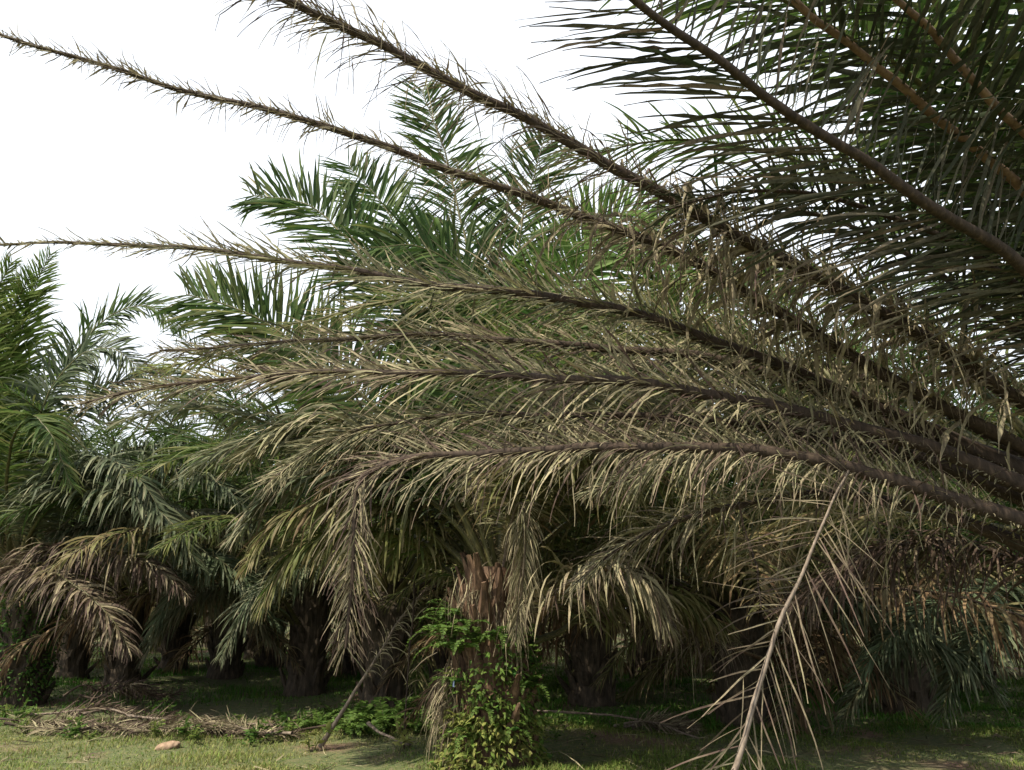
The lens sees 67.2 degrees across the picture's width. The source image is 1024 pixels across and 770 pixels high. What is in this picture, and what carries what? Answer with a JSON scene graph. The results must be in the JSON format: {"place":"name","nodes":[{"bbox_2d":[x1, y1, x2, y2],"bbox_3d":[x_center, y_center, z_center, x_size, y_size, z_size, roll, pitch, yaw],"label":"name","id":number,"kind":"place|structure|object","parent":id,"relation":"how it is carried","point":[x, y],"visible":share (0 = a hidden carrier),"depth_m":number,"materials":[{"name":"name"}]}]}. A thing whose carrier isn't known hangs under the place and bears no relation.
{"place":"outdoors","nodes":[
{"label":"outdoors","id":0,"kind":"place"},
{"bbox_2d":[0,620,1023,769],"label":"ground","id":1,"kind":"structure","parent":0,"point":[253,710],"depth_m":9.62,"materials":[{"name":"plant"}]},
{"bbox_2d":[0,703,12,717],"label":"weed","id":2,"kind":"object","parent":1,"relation":"on","point":[3,711],"visible":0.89,"depth_m":11.45,"materials":[{"name":"green plant"}]},
{"bbox_2d":[6,697,33,722],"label":"weed","id":3,"kind":"object","parent":1,"relation":"on","point":[22,711],"visible":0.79,"depth_m":10.71,"materials":[{"name":"green plant"}]},
{"bbox_2d":[13,718,29,733],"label":"weed","id":4,"kind":"object","parent":1,"relation":"on","point":[21,723],"visible":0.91,"depth_m":10.03,"materials":[{"name":"green plant"}]},
{"bbox_2d":[0,710,90,734],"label":"fallen frond","id":5,"kind":"object","parent":1,"relation":"on","point":[34,720],"visible":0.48,"depth_m":10.42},
{"bbox_2d":[3,704,118,732],"bbox_3d":[-5.832,4.532,10.288,1.504,0.493,0.778,-1,-16,5],"label":"fallen frond","id":6,"kind":"object","parent":1,"relation":"on","point":[12,724],"visible":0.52,"depth_m":10.31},
{"bbox_2d":[53,723,78,740],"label":"weed","id":7,"kind":"object","parent":1,"relation":"on","point":[72,734],"visible":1,"depth_m":9.60,"materials":[{"name":"green plant"}]},
{"bbox_2d":[12,715,130,736],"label":"fallen frond","id":8,"kind":"object","parent":1,"relation":"on","point":[43,729],"visible":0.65,"depth_m":9.95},
{"bbox_2d":[64,714,87,738],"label":"weed","id":9,"kind":"object","parent":1,"relation":"on","point":[78,726],"visible":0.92,"depth_m":9.74,"materials":[{"name":"green plant"}]},
{"bbox_2d":[84,730,97,741],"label":"weed","id":10,"kind":"object","parent":1,"relation":"on","point":[91,736],"visible":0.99,"depth_m":9.44,"materials":[{"name":"green plant"}]},
{"bbox_2d":[63,674,136,702],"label":"fallen frond","id":11,"kind":"object","parent":1,"relation":"on","point":[94,690],"visible":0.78,"depth_m":12.19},
{"bbox_2d":[79,673,155,700],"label":"fallen frond","id":12,"kind":"object","parent":11,"relation":"on","point":[141,689],"visible":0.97,"depth_m":11.99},
{"bbox_2d":[0,409,209,663],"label":"oil palm","id":13,"kind":"object","parent":1,"relation":"on","point":[54,650],"depth_m":23.14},
{"bbox_2d":[59,714,161,739],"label":"fallen frond","id":14,"kind":"object","parent":1,"relation":"on","point":[114,725],"visible":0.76,"depth_m":9.81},
{"bbox_2d":[0,432,229,670],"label":"oil palm","id":15,"kind":"object","parent":1,"relation":"on","point":[182,629],"visible":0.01,"depth_m":21.07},
{"bbox_2d":[91,707,181,733],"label":"fallen frond","id":16,"kind":"object","parent":1,"relation":"on","point":[136,721],"visible":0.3,"depth_m":10.38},
{"bbox_2d":[79,702,194,727],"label":"fallen frond","id":17,"kind":"object","parent":1,"relation":"on","point":[123,712],"visible":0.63,"depth_m":10.66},
{"bbox_2d":[1,415,288,679],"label":"oil palm","id":18,"kind":"object","parent":1,"relation":"on","point":[75,660],"visible":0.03,"depth_m":18.61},
{"bbox_2d":[0,583,289,652],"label":"oil palm","id":19,"kind":"object","parent":1,"relation":"on","point":[158,649],"depth_m":28.10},
{"bbox_2d":[137,701,157,714],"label":"weed","id":20,"kind":"object","parent":1,"relation":"on","point":[149,704],"visible":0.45,"depth_m":11.36,"materials":[{"name":"green plant"}]},
{"bbox_2d":[114,675,185,704],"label":"fallen frond","id":21,"kind":"object","parent":1,"relation":"on","point":[170,695],"visible":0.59,"depth_m":12.67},
{"bbox_2d":[96,681,166,705],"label":"fallen frond","id":22,"kind":"object","parent":21,"relation":"on","point":[153,695],"visible":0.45,"depth_m":12.44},
{"bbox_2d":[142,702,163,720],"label":"weed","id":23,"kind":"object","parent":1,"relation":"on","point":[154,711],"visible":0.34,"depth_m":10.74,"materials":[{"name":"green plant"}]},
{"bbox_2d":[98,601,213,643],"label":"oil palm","id":24,"kind":"object","parent":1,"relation":"on","point":[206,622],"depth_m":36.95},
{"bbox_2d":[148,719,165,737],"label":"weed","id":25,"kind":"object","parent":1,"relation":"on","point":[155,729],"visible":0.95,"depth_m":9.64,"materials":[{"name":"green plant"}]},
{"bbox_2d":[148,697,175,715],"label":"weed","id":26,"kind":"object","parent":1,"relation":"on","point":[169,705],"visible":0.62,"depth_m":11.26,"materials":[{"name":"green plant"}]},
{"bbox_2d":[0,244,330,707],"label":"oil palm","id":27,"kind":"object","parent":1,"relation":"on","point":[33,446],"visible":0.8,"depth_m":13.24,"materials":[{"name":"plant"}]},
{"bbox_2d":[0,591,69,706],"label":"creeper vine","id":28,"kind":"object","parent":27,"relation":"attached to","point":[27,661],"visible":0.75,"depth_m":13.40,"materials":[{"name":"green plant"}]},
{"bbox_2d":[91,711,239,736],"bbox_3d":[-4.456,4.378,9.836,1.995,0.472,0.637,1,-16,-4],"label":"fallen frond","id":29,"kind":"object","parent":1,"relation":"on","point":[211,725],"visible":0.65,"depth_m":9.94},
{"bbox_2d":[155,741,180,749],"bbox_3d":[-4.058,4.261,9.060,0.300,0.126,0.212,-5,-13,-25],"label":"stone","id":30,"kind":"object","parent":1,"relation":"on","point":[168,745],"visible":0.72,"depth_m":9.01,"materials":[{"name":"stone"}]},
{"bbox_2d":[152,605,204,633],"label":"oil palm","id":31,"kind":"object","parent":1,"relation":"on","point":[196,629],"depth_m":55.72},
{"bbox_2d":[172,715,197,739],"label":"weed","id":32,"kind":"object","parent":1,"relation":"on","point":[180,730],"visible":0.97,"depth_m":9.58,"materials":[{"name":"green plant"}]},
{"bbox_2d":[0,364,369,685],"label":"oil palm","id":33,"kind":"object","parent":1,"relation":"on","point":[117,665],"visible":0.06,"depth_m":16.45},
{"bbox_2d":[127,700,248,731],"bbox_3d":[-4.410,4.598,10.498,1.589,0.510,0.871,-4,-17,12],"label":"fallen frond","id":34,"kind":"object","parent":1,"relation":"on","point":[143,717],"visible":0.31,"depth_m":10.40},
{"bbox_2d":[128,712,250,737],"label":"fallen frond","id":35,"kind":"object","parent":1,"relation":"on","point":[227,732],"visible":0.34,"depth_m":10.00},
{"bbox_2d":[188,727,203,743],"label":"weed","id":36,"kind":"object","parent":1,"relation":"on","point":[194,734],"visible":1,"depth_m":9.40,"materials":[{"name":"green plant"}]},
{"bbox_2d":[165,715,283,731],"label":"fallen frond","id":37,"kind":"object","parent":1,"relation":"on","point":[226,720],"visible":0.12,"depth_m":10.33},
{"bbox_2d":[158,707,293,737],"bbox_3d":[-3.682,4.424,9.955,1.618,0.479,0.974,5,-17,-18],"label":"fallen frond","id":38,"kind":"object","parent":1,"relation":"on","point":[243,727],"visible":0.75,"depth_m":9.93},
{"bbox_2d":[225,734,233,743],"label":"weed","id":39,"kind":"object","parent":1,"relation":"on","point":[227,738],"visible":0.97,"depth_m":9.57,"materials":[{"name":"green plant"}]},
{"bbox_2d":[42,379,427,679],"bbox_3d":[-6.711,3.931,19.171,9.989,6.457,10.892,5,-17,-16],"label":"oil palm","id":40,"kind":"object","parent":1,"relation":"on","point":[234,669],"visible":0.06,"depth_m":18.20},
{"bbox_2d":[238,731,257,745],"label":"weed","id":41,"kind":"object","parent":1,"relation":"on","point":[250,739],"visible":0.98,"depth_m":9.48,"materials":[{"name":"green plant"}]},
{"bbox_2d":[188,718,310,741],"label":"fallen frond","id":42,"kind":"object","parent":1,"relation":"on","point":[282,736],"visible":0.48,"depth_m":9.94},
{"bbox_2d":[175,496,338,659],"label":"oil palm","id":43,"kind":"object","parent":1,"relation":"on","point":[247,652],"depth_m":25.28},
{"bbox_2d":[97,458,426,674],"bbox_3d":[-7.250,6.076,22.937,11.335,8.254,10.700,-13,-20,37],"label":"oil palm","id":44,"kind":"object","parent":1,"relation":"on","point":[263,660],"visible":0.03,"depth_m":21.79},
{"bbox_2d":[243,716,282,742],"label":"weed","id":45,"kind":"object","parent":1,"relation":"on","point":[253,733],"visible":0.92,"depth_m":9.74,"materials":[{"name":"green plant"}]},
{"bbox_2d":[212,714,331,738],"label":"fallen frond","id":46,"kind":"object","parent":1,"relation":"on","point":[308,728],"visible":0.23,"depth_m":10.18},
{"bbox_2d":[264,700,293,721],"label":"weed","id":47,"kind":"object","parent":1,"relation":"on","point":[276,711],"visible":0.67,"depth_m":11.21,"materials":[{"name":"green plant"}]},
{"bbox_2d":[0,325,570,696],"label":"oil palm","id":48,"kind":"object","parent":1,"relation":"on","point":[307,618],"visible":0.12,"depth_m":13.58,"materials":[{"name":"plant"}]},
{"bbox_2d":[277,712,294,735],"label":"weed","id":49,"kind":"object","parent":1,"relation":"on","point":[285,722],"visible":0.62,"depth_m":10.15,"materials":[{"name":"green plant"}]},
{"bbox_2d":[247,709,331,726],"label":"fallen frond","id":50,"kind":"object","parent":1,"relation":"on","point":[288,720],"visible":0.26,"depth_m":10.75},
{"bbox_2d":[282,724,296,738],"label":"weed","id":51,"kind":"object","parent":1,"relation":"on","point":[290,729],"visible":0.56,"depth_m":10.02,"materials":[{"name":"green plant"}]},
{"bbox_2d":[287,718,301,728],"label":"weed","id":52,"kind":"object","parent":1,"relation":"on","point":[296,720],"visible":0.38,"depth_m":10.47,"materials":[{"name":"green plant"}]},
{"bbox_2d":[289,708,311,728],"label":"weed","id":53,"kind":"object","parent":1,"relation":"on","point":[303,717],"visible":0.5,"depth_m":10.62,"materials":[{"name":"green plant"}]},
{"bbox_2d":[299,720,334,751],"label":"weed","id":54,"kind":"object","parent":1,"relation":"on","point":[327,727],"visible":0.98,"depth_m":9.17,"materials":[{"name":"green plant"}]},
{"bbox_2d":[295,708,341,731],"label":"fern","id":55,"kind":"object","parent":1,"relation":"on","point":[316,721],"visible":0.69,"depth_m":10.47,"materials":[{"name":"green plant"}]},
{"bbox_2d":[100,376,546,674],"bbox_3d":[-3.862,3.854,20.709,11.544,7.525,13.266,-9,-19,28],"label":"oil palm","id":56,"kind":"object","parent":1,"relation":"on","point":[346,667],"depth_m":18.57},
{"bbox_2d":[312,697,361,719],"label":"fern","id":57,"kind":"object","parent":1,"relation":"on","point":[328,710],"visible":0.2,"depth_m":11.07,"materials":[{"name":"green plant"}]},
{"bbox_2d":[326,709,364,739],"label":"fern","id":58,"kind":"object","parent":1,"relation":"on","point":[350,729],"visible":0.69,"depth_m":9.94,"materials":[{"name":"green plant"}]},
{"bbox_2d":[319,700,395,721],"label":"fern","id":59,"kind":"object","parent":1,"relation":"on","point":[368,708],"visible":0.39,"depth_m":10.62,"materials":[{"name":"green plant"}]},
{"bbox_2d":[335,713,399,739],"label":"fern","id":60,"kind":"object","parent":1,"relation":"on","point":[368,730],"visible":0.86,"depth_m":9.80,"materials":[{"name":"green plant"}]},
{"bbox_2d":[318,583,436,748],"bbox_3d":[-1.608,3.449,9.589,1.330,1.934,0.656,11,-20,-33],"label":"dead frond","id":61,"kind":"object","parent":1,"relation":"on","point":[343,709],"visible":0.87,"depth_m":9.62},
{"bbox_2d":[335,696,429,735],"bbox_3d":[-1.750,4.397,10.269,1.223,0.449,1.149,7,-18,-23],"label":"fern","id":62,"kind":"object","parent":1,"relation":"on","point":[383,711],"visible":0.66,"depth_m":10.32,"materials":[{"name":"green plant"}]},
{"bbox_2d":[366,721,411,746],"bbox_3d":[-1.461,4.147,9.146,0.119,0.198,0.961,12,-20,-36],"label":"fallen stick","id":63,"kind":"object","parent":1,"relation":"on","point":[371,725],"visible":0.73,"depth_m":9.22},
{"bbox_2d":[84,259,716,709],"bbox_3d":[-1.947,2.240,13.272,9.989,6.457,10.892,0,-16,0],"label":"oil palm","id":64,"kind":"object","parent":1,"relation":"on","point":[394,687],"visible":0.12,"depth_m":12.39,"materials":[{"name":"plant"}]},
{"bbox_2d":[374,695,427,721],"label":"fern","id":65,"kind":"object","parent":1,"relation":"on","point":[410,702],"visible":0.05,"depth_m":11.41,"materials":[{"name":"green plant"}]},
{"bbox_2d":[392,718,415,750],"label":"weed","id":66,"kind":"object","parent":1,"relation":"on","point":[402,738],"visible":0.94,"depth_m":8.76,"materials":[{"name":"green plant"}]},
{"bbox_2d":[387,575,427,748],"bbox_3d":[-1.248,3.197,9.070,0.399,1.995,0.549,9,-19,-29],"label":"dry stalk","id":67,"kind":"object","parent":1,"relation":"on","point":[410,635],"visible":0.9,"depth_m":9.12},
{"bbox_2d":[381,696,436,725],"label":"fern","id":68,"kind":"object","parent":1,"relation":"on","point":[395,700],"visible":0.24,"depth_m":10.72,"materials":[{"name":"green plant"}]},
{"bbox_2d":[285,570,546,660],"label":"oil palm","id":69,"kind":"object","parent":1,"relation":"on","point":[344,629],"visible":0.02,"depth_m":27.06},
{"bbox_2d":[395,713,437,736],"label":"fern","id":70,"kind":"object","parent":1,"relation":"on","point":[417,728],"visible":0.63,"depth_m":10.00,"materials":[{"name":"green plant"}]},
{"bbox_2d":[203,392,706,703],"bbox_3d":[-1.223,4.501,18.278,11.541,8.903,12.226,-11,-19,33],"label":"oil palm","id":71,"kind":"object","parent":1,"relation":"on","point":[437,660],"visible":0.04,"depth_m":16.39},
{"bbox_2d":[93,73,843,769],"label":"oil palm","id":72,"kind":"object","parent":1,"relation":"on","point":[493,557],"visible":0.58,"depth_m":9.00,"materials":[{"name":"green plant"}]},
{"bbox_2d":[404,613,467,650],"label":"fern","id":73,"kind":"object","parent":72,"relation":"attached to","point":[440,627],"visible":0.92,"depth_m":7.99,"materials":[{"name":"green plant"}]},
{"bbox_2d":[418,598,462,626],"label":"fern","id":74,"kind":"object","parent":72,"relation":"attached to","point":[441,610],"visible":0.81,"depth_m":8.20,"materials":[{"name":"green plant"}]},
{"bbox_2d":[427,668,457,690],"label":"fern","id":75,"kind":"object","parent":72,"relation":"attached to","point":[448,677],"visible":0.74,"depth_m":7.97,"materials":[{"name":"green plant"}]},
{"bbox_2d":[411,631,479,664],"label":"fern","id":76,"kind":"object","parent":72,"relation":"attached to","point":[451,644],"visible":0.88,"depth_m":7.97,"materials":[{"name":"green plant"}]},
{"bbox_2d":[430,611,491,636],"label":"fern","id":77,"kind":"object","parent":72,"relation":"attached to","point":[464,621],"visible":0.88,"depth_m":7.95,"materials":[{"name":"green plant"}]},
{"bbox_2d":[438,724,487,752],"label":"fern","id":78,"kind":"object","parent":72,"relation":"attached to","point":[462,735],"visible":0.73,"depth_m":7.58,"materials":[{"name":"green plant"}]},
{"bbox_2d":[447,626,511,653],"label":"fern","id":79,"kind":"object","parent":72,"relation":"attached to","point":[474,637],"visible":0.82,"depth_m":7.84,"materials":[{"name":"green plant"}]},
{"bbox_2d":[471,700,504,722],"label":"fern","id":80,"kind":"object","parent":72,"relation":"attached to","point":[486,709],"visible":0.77,"depth_m":7.59,"materials":[{"name":"green plant"}]},
{"bbox_2d":[428,592,554,769],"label":"creeper vine","id":81,"kind":"object","parent":72,"relation":"attached to","point":[499,732],"visible":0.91,"depth_m":7.70,"materials":[{"name":"green plant"}]},
{"bbox_2d":[480,625,528,648],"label":"fern","id":82,"kind":"object","parent":72,"relation":"attached to","point":[501,634],"visible":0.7,"depth_m":7.80,"materials":[{"name":"green plant"}]},
{"bbox_2d":[506,718,538,746],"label":"fern","id":83,"kind":"object","parent":72,"relation":"attached to","point":[521,729],"visible":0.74,"depth_m":7.55,"materials":[{"name":"green plant"}]},
{"bbox_2d":[520,671,558,700],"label":"fern","id":84,"kind":"object","parent":72,"relation":"attached to","point":[534,681],"visible":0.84,"depth_m":7.87,"materials":[{"name":"green plant"}]},
{"bbox_2d":[346,515,671,670],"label":"oil palm","id":85,"kind":"object","parent":1,"relation":"on","point":[432,598],"visible":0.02,"depth_m":20.53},
{"bbox_2d":[0,0,1023,769],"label":"oil palm","id":86,"kind":"object","parent":1,"relation":"on","point":[964,118],"visible":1,"depth_m":4.27,"materials":[{"name":"plant"}]},
{"bbox_2d":[0,646,1023,734],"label":"tall grass","id":87,"kind":"structure","parent":1,"relation":"on","point":[672,708],"depth_m":13.65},
{"bbox_2d":[0,703,1023,769],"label":"leaf litter","id":88,"kind":"object","parent":1,"relation":"on","point":[859,736],"visible":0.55,"depth_m":8.97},
{"bbox_2d":[28,693,131,721],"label":"fallen frond","id":89,"kind":"object","parent":88,"relation":"on","point":[90,706],"visible":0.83,"depth_m":10.92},
{"bbox_2d":[547,718,556,728],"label":"weed","id":90,"kind":"object","parent":1,"relation":"on","point":[552,723],"visible":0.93,"depth_m":10.13,"materials":[{"name":"green plant"}]},
{"bbox_2d":[545,727,560,741],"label":"weed","id":91,"kind":"object","parent":1,"relation":"on","point":[555,736],"visible":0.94,"depth_m":9.29,"materials":[{"name":"green plant"}]},
{"bbox_2d":[547,710,567,725],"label":"weed","id":92,"kind":"object","parent":1,"relation":"on","point":[560,721],"visible":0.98,"depth_m":10.23,"materials":[{"name":"green plant"}]},
{"bbox_2d":[574,715,591,726],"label":"weed","id":93,"kind":"object","parent":1,"relation":"on","point":[578,722],"visible":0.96,"depth_m":10.23,"materials":[{"name":"green plant"}]},
{"bbox_2d":[582,729,596,741],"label":"weed","id":94,"kind":"object","parent":1,"relation":"on","point":[591,735],"visible":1,"depth_m":9.19,"materials":[{"name":"green plant"}]},
{"bbox_2d":[259,293,946,725],"bbox_3d":[1.321,2.281,14.071,11.951,6.778,10.399,-14,-21,39],"label":"oil palm","id":95,"kind":"object","parent":1,"relation":"on","point":[587,661],"visible":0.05,"depth_m":12.90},
{"bbox_2d":[547,557,683,654],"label":"oil palm","id":96,"kind":"object","parent":1,"relation":"on","point":[563,625],"depth_m":27.67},
{"bbox_2d":[537,709,701,738],"bbox_3d":[1.464,4.536,10.381,2.359,0.283,0.541,-9,-18,27],"label":"fallen stalk","id":97,"kind":"object","parent":1,"relation":"on","point":[611,714],"visible":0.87,"depth_m":10.52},
{"bbox_2d":[614,719,624,731],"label":"weed","id":98,"kind":"object","parent":1,"relation":"on","point":[620,724],"visible":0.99,"depth_m":9.98,"materials":[{"name":"green plant"}]},
{"bbox_2d":[413,439,865,691],"bbox_3d":[3.405,4.839,18.630,10.440,8.054,11.060,14,-21,-39],"label":"oil palm","id":99,"kind":"object","parent":1,"relation":"on","point":[646,655],"visible":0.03,"depth_m":18.04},
{"bbox_2d":[613,706,700,735],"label":"fallen frond","id":100,"kind":"object","parent":1,"relation":"on","point":[649,721],"visible":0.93,"depth_m":10.09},
{"bbox_2d":[623,707,703,734],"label":"fallen frond","id":101,"kind":"object","parent":1,"relation":"on","point":[633,724],"visible":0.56,"depth_m":10.20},
{"bbox_2d":[631,706,703,733],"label":"fallen frond","id":102,"kind":"object","parent":1,"relation":"on","point":[673,719],"visible":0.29,"depth_m":10.35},
{"bbox_2d":[357,241,1023,730],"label":"oil palm","id":103,"kind":"object","parent":1,"relation":"on","point":[751,657],"visible":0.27,"depth_m":9.76,"materials":[{"name":"plant"}]},
{"bbox_2d":[546,505,843,678],"bbox_3d":[5.765,5.974,22.977,11.168,8.615,11.831,-14,-21,39],"label":"oil palm","id":104,"kind":"object","parent":1,"relation":"on","point":[684,670],"depth_m":19.38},
{"bbox_2d":[554,279,1023,737],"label":"oil palm","id":105,"kind":"object","parent":1,"relation":"on","point":[920,697],"visible":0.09,"depth_m":11.85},
{"bbox_2d":[678,562,922,661],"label":"oil palm","id":106,"kind":"object","parent":1,"relation":"on","point":[829,627],"depth_m":25.75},
{"bbox_2d":[615,345,1023,699],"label":"oil palm","id":107,"kind":"object","parent":1,"relation":"on","point":[825,675],"visible":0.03,"depth_m":15.20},
{"bbox_2d":[699,519,1023,680],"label":"oil palm","id":108,"kind":"object","parent":1,"relation":"on","point":[1000,671],"depth_m":18.89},
{"bbox_2d":[702,357,1023,699],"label":"oil palm","id":109,"kind":"object","parent":1,"relation":"on","point":[986,667],"visible":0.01,"depth_m":15.60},
{"bbox_2d":[705,314,1023,742],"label":"oil palm","id":110,"kind":"object","parent":1,"relation":"on","point":[891,650],"visible":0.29,"depth_m":9.34,"materials":[{"name":"plant"}]},
{"bbox_2d":[835,530,1023,675],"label":"oil palm","id":111,"kind":"object","parent":1,"relation":"on","point":[952,556],"visible":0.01,"depth_m":19.10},
{"bbox_2d":[0,0,1023,573],"label":"sky","id":112,"kind":"structure","parent":0,"point":[90,159],"materials":[{"name":"white"}]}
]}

